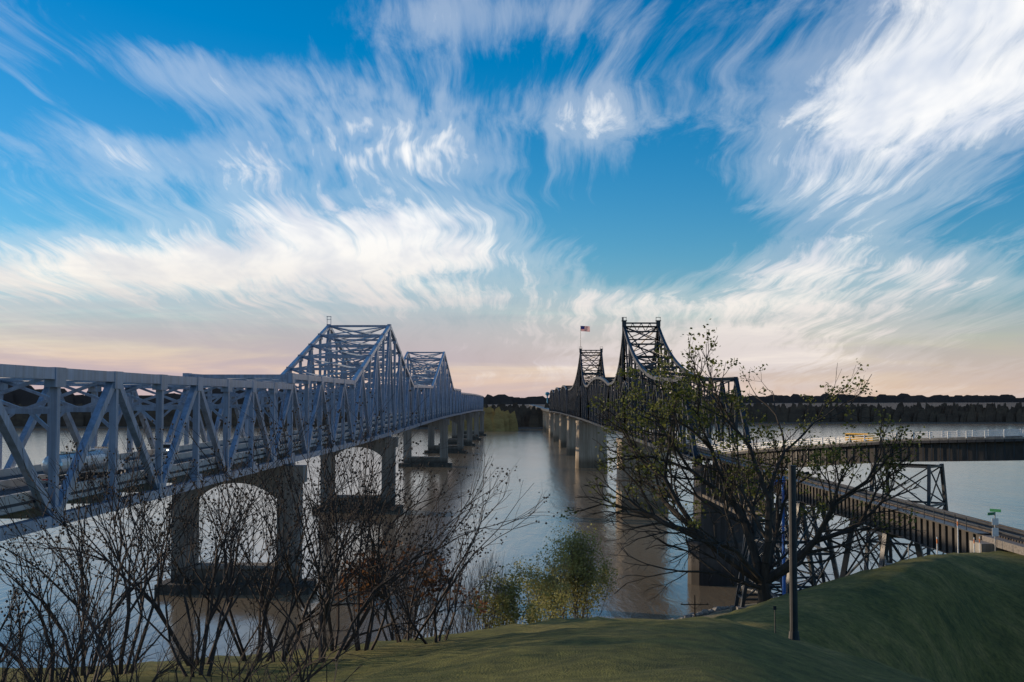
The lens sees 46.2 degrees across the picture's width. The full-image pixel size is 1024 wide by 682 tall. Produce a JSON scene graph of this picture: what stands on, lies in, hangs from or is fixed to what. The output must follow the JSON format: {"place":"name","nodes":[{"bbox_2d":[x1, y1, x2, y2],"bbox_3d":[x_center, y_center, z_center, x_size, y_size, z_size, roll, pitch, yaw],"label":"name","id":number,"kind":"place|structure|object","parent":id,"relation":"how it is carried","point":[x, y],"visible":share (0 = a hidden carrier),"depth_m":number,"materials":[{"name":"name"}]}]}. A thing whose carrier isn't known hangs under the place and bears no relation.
{"place":"outdoors","nodes":[
{"label":"outdoors","id":0,"kind":"place"},
{"bbox_2d":[0,316,485,594],"bbox_3d":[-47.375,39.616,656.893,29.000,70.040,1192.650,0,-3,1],"label":"bridge","id":1,"kind":"structure","parent":0,"point":[443,403],"depth_m":225.82,"materials":[{"name":"blue paint"}]},
{"bbox_2d":[41,447,124,487],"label":"tanker truck","id":2,"kind":"object","parent":1,"relation":"on","point":[64,462],"visible":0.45,"depth_m":134.52,"materials":[{"name":"metal"}]},
{"bbox_2d":[163,442,178,453],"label":"car","id":3,"kind":"object","parent":1,"relation":"on","point":[165,448],"visible":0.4,"depth_m":201.73,"materials":[{"name":"white metal"}]},
{"bbox_2d":[0,423,1023,667],"bbox_3d":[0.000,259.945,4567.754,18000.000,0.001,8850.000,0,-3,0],"label":"river water","id":4,"kind":"structure","parent":0,"point":[974,489],"depth_m":340.44,"materials":[{"name":"grey liquid"}]},
{"bbox_2d":[0,402,1023,681],"bbox_3d":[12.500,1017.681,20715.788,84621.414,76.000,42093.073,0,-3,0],"label":"ground","id":5,"kind":"structure","parent":0,"point":[954,616],"depth_m":26.60,"materials":[{"name":"green plant"}]},
{"bbox_2d":[0,580,63,662],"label":"bare shrub","id":6,"kind":"object","parent":5,"relation":"on","point":[23,617],"visible":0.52,"depth_m":19.27,"materials":[{"name":"brown plant"}]},
{"bbox_2d":[0,523,180,681],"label":"bare shrub","id":7,"kind":"object","parent":5,"relation":"on","point":[51,671],"visible":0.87,"depth_m":17.16,"materials":[{"name":"brown plant"}]},
{"bbox_2d":[0,477,220,676],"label":"bare shrub","id":8,"kind":"object","parent":5,"relation":"on","point":[65,570],"visible":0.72,"depth_m":21.29,"materials":[{"name":"brown plant"}]},
{"bbox_2d":[0,429,221,674],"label":"bare shrub","id":9,"kind":"object","parent":5,"relation":"on","point":[118,554],"visible":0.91,"depth_m":20.48,"materials":[{"name":"brown plant"}]},
{"bbox_2d":[0,411,314,665],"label":"bare shrub","id":10,"kind":"object","parent":5,"relation":"on","point":[163,619],"visible":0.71,"depth_m":22.38,"materials":[{"name":"brown plant"}]},
{"bbox_2d":[0,578,378,681],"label":"brush undergrowth","id":11,"kind":"object","parent":5,"relation":"on","point":[50,661],"visible":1,"depth_m":14.38,"materials":[{"name":"brown plant"}]},
{"bbox_2d":[96,479,313,676],"bbox_3d":[-4.849,3.824,19.477,3.221,3.262,2.651,0,-3,0],"label":"bare shrub","id":12,"kind":"object","parent":5,"relation":"on","point":[212,611],"visible":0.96,"depth_m":19.01,"materials":[{"name":"brown plant"}]},
{"bbox_2d":[3,385,421,409],"bbox_3d":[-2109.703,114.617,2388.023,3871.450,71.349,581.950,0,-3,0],"label":"tree line","id":13,"kind":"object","parent":5,"relation":"on","point":[23,397],"depth_m":2407.30,"materials":[{"name":"green plant"}]},
{"bbox_2d":[123,417,367,661],"bbox_3d":[-5.153,3.971,23.443,4.828,5.016,3.939,0,-3,0],"label":"bare shrub","id":14,"kind":"object","parent":5,"relation":"on","point":[240,648],"visible":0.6,"depth_m":23.42,"materials":[{"name":"brown plant"}]},
{"bbox_2d":[177,391,449,661],"bbox_3d":[-3.864,3.520,22.280,4.566,5.314,5.092,1,-3,-17],"label":"bare shrub","id":15,"kind":"object","parent":5,"relation":"on","point":[299,625],"visible":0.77,"depth_m":21.84,"materials":[{"name":"brown plant"}]},
{"bbox_2d":[209,459,452,661],"bbox_3d":[-3.087,3.825,20.040,3.472,3.545,3.024,2,-4,-41],"label":"bare shrub","id":16,"kind":"object","parent":5,"relation":"on","point":[324,609],"visible":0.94,"depth_m":20.17,"materials":[{"name":"brown plant"}]},
{"bbox_2d":[175,390,546,650],"bbox_3d":[-3.006,3.687,24.284,7.356,5.424,6.247,0,-3,0],"label":"bare shrub","id":17,"kind":"object","parent":5,"relation":"on","point":[365,614],"visible":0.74,"depth_m":23.96,"materials":[{"name":"brown plant"}]},
{"bbox_2d":[269,389,509,650],"bbox_3d":[-2.362,3.519,22.946,4.882,5.216,3.612,-1,-3,26],"label":"bare shrub","id":18,"kind":"object","parent":5,"relation":"on","point":[371,620],"visible":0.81,"depth_m":23.09,"materials":[{"name":"brown plant"}]},
{"bbox_2d":[374,539,421,640],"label":"bush","id":19,"kind":"object","parent":5,"relation":"on","point":[397,606],"visible":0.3,"depth_m":142.88,"materials":[{"name":"brown plant"}]},
{"bbox_2d":[331,540,487,640],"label":"bare shrub","id":20,"kind":"object","parent":5,"relation":"on","point":[427,580],"visible":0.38,"depth_m":29.81,"materials":[{"name":"brown plant"}]},
{"bbox_2d":[383,550,439,639],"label":"bush","id":21,"kind":"object","parent":5,"relation":"on","point":[408,598],"visible":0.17,"depth_m":145.65,"materials":[{"name":"brown plant"}]},
{"bbox_2d":[390,541,454,637],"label":"bush","id":22,"kind":"object","parent":5,"relation":"on","point":[427,613],"visible":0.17,"depth_m":143.93,"materials":[{"name":"brown plant"}]},
{"bbox_2d":[290,434,557,642],"bbox_3d":[-1.735,4.128,24.352,4.311,4.417,6.693,-3,-4,44],"label":"bare shrub","id":23,"kind":"object","parent":5,"relation":"on","point":[398,638],"visible":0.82,"depth_m":24.73,"materials":[{"name":"brown plant"}]},
{"bbox_2d":[351,504,500,643],"bbox_3d":[-1.425,4.719,23.970,2.365,2.819,4.297,-2,-3,29],"label":"bare shrub","id":24,"kind":"object","parent":5,"relation":"on","point":[459,581],"visible":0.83,"depth_m":23.58,"materials":[{"name":"brown plant"}]},
{"bbox_2d":[392,554,462,637],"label":"bush","id":25,"kind":"object","parent":5,"relation":"on","point":[432,624],"visible":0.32,"depth_m":140.31,"materials":[{"name":"brown plant"}]},
{"bbox_2d":[420,575,445,636],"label":"bush","id":26,"kind":"object","parent":5,"relation":"on","point":[427,633],"visible":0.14,"depth_m":152.66,"materials":[{"name":"brown plant"}]},
{"bbox_2d":[442,574,459,633],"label":"bush","id":27,"kind":"object","parent":5,"relation":"on","point":[447,625],"visible":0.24,"depth_m":140.75,"materials":[{"name":"brown plant"}]},
{"bbox_2d":[433,573,490,633],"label":"bush","id":28,"kind":"object","parent":5,"relation":"on","point":[461,610],"visible":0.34,"depth_m":147.84,"materials":[{"name":"brown plant"}]},
{"bbox_2d":[437,562,495,632],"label":"bush","id":29,"kind":"object","parent":5,"relation":"on","point":[463,609],"visible":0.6,"depth_m":146.29,"materials":[{"name":"brown plant"}]},
{"bbox_2d":[446,576,488,632],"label":"bush","id":30,"kind":"object","parent":5,"relation":"on","point":[470,614],"visible":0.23,"depth_m":152.97,"materials":[{"name":"brown plant"}]},
{"bbox_2d":[448,406,517,430],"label":"treeline","id":31,"kind":"object","parent":5,"relation":"on","point":[497,419],"visible":0.46,"depth_m":1399.81,"materials":[{"name":"green plant"}]},
{"bbox_2d":[452,546,520,630],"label":"bush","id":32,"kind":"object","parent":5,"relation":"on","point":[490,578],"visible":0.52,"depth_m":148.62,"materials":[{"name":"brown plant"}]},
{"bbox_2d":[462,568,529,628],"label":"bush","id":33,"kind":"object","parent":5,"relation":"on","point":[504,601],"visible":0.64,"depth_m":147.58,"materials":[{"name":"green plant"}]},
{"bbox_2d":[497,564,549,623],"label":"bush","id":34,"kind":"object","parent":5,"relation":"on","point":[530,612],"visible":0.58,"depth_m":149.10,"materials":[{"name":"green plant"}]},
{"bbox_2d":[517,562,561,623],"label":"bush","id":35,"kind":"object","parent":5,"relation":"on","point":[533,580],"visible":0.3,"depth_m":153.80,"materials":[{"name":"green plant"}]},
{"bbox_2d":[510,534,569,616],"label":"bush","id":36,"kind":"object","parent":5,"relation":"on","point":[525,577],"visible":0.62,"depth_m":164.30,"materials":[{"name":"green plant"}]},
{"bbox_2d":[520,559,572,620],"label":"bush","id":37,"kind":"object","parent":5,"relation":"on","point":[551,606],"visible":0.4,"depth_m":164.76,"materials":[{"name":"green plant"}]},
{"bbox_2d":[538,517,588,617],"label":"bush","id":38,"kind":"object","parent":5,"relation":"on","point":[565,595],"visible":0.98,"depth_m":160.49,"materials":[{"name":"green plant"}]},
{"bbox_2d":[545,519,605,617],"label":"bush","id":39,"kind":"object","parent":5,"relation":"on","point":[575,600],"visible":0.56,"depth_m":170.57,"materials":[{"name":"green plant"}]},
{"bbox_2d":[139,393,1023,403],"bbox_3d":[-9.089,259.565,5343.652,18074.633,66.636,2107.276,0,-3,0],"label":"tree line","id":40,"kind":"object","parent":5,"relation":"on","point":[793,398],"depth_m":5975.79,"materials":[{"name":"green plant"}]},
{"bbox_2d":[551,524,618,617],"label":"bush","id":41,"kind":"object","parent":5,"relation":"on","point":[604,572],"visible":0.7,"depth_m":171.19,"materials":[{"name":"green plant"}]},
{"bbox_2d":[529,317,763,585],"bbox_3d":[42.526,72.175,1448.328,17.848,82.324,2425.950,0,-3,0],"label":"old bridge","id":42,"kind":"structure","parent":5,"relation":"on","point":[571,422],"depth_m":388.86,"materials":[{"name":"paint"}]},
{"bbox_2d":[581,326,589,331],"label":"flag","id":43,"kind":"object","parent":42,"relation":"attached to","point":[585,328],"visible":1,"depth_m":646.58,"materials":[{"name":"multicoloured fabric"}]},
{"bbox_2d":[681,595,708,616],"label":"utility pole","id":44,"kind":"object","parent":5,"relation":"on","point":[694,604],"visible":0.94,"depth_m":179.23,"materials":[{"name":"brown wood"}]},
{"bbox_2d":[668,606,729,619],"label":"riprap rocks","id":45,"kind":"object","parent":5,"relation":"on","point":[706,611],"visible":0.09,"depth_m":192.74,"materials":[{"name":"stone"}]},
{"bbox_2d":[561,319,933,602],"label":"tree","id":46,"kind":"object","parent":5,"relation":"on","point":[762,575],"visible":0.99,"depth_m":70.32,"materials":[{"name":"green plant"}]},
{"bbox_2d":[773,606,775,632],"bbox_3d":[8.350,9.002,38.106,0.100,1.160,0.031,0,-3,0],"label":"marker post","id":47,"kind":"object","parent":5,"relation":"on","point":[774,608],"visible":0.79,"depth_m":38.11,"materials":[{"name":"grey metal"}]},
{"bbox_2d":[774,476,785,594],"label":"blue mast","id":48,"kind":"object","parent":5,"relation":"on","point":[784,576],"visible":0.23,"depth_m":148.82,"materials":[{"name":"metal"}]},
{"bbox_2d":[788,465,799,640],"bbox_3d":[9.300,7.222,39.695,0.520,6.200,0.520,0,-3,0],"label":"black pole","id":49,"kind":"object","parent":5,"relation":"on","point":[793,631],"visible":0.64,"depth_m":39.60,"materials":[{"name":"metal"}]},
{"bbox_2d":[697,447,1023,610],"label":"railway trestle bridge","id":50,"kind":"structure","parent":5,"relation":"on","point":[940,524],"depth_m":128.98,"materials":[{"name":"paint"}]},
{"bbox_2d":[719,429,1023,597],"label":"approach viaduct","id":51,"kind":"object","parent":5,"relation":"on","point":[997,445],"visible":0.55,"depth_m":189.02,"materials":[{"name":"paint"}]},
{"bbox_2d":[845,433,878,441],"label":"yellow bus","id":52,"kind":"object","parent":51,"relation":"on","point":[859,439],"visible":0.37,"depth_m":197.99,"materials":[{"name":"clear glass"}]},
{"bbox_2d":[885,544,909,565],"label":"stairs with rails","id":53,"kind":"structure","parent":5,"relation":"on","point":[886,563],"depth_m":76.60,"materials":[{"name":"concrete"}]},
{"bbox_2d":[936,509,1000,553],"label":"signs and markers","id":54,"kind":"object","parent":5,"relation":"on","point":[995,530],"visible":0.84,"depth_m":92.32,"materials":[{"name":"white paint"}]},
{"bbox_2d":[0,0,1023,397],"label":"sky","id":55,"kind":"structure","parent":0,"point":[187,186],"materials":[{"name":"blue"}]},
{"bbox_2d":[4,401,1023,426],"bbox_3d":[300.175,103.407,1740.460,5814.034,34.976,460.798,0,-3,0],"label":"distant treeline","id":56,"kind":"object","parent":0,"point":[533,416],"depth_m":1864.27,"materials":[{"name":"green plant"}]}
]}

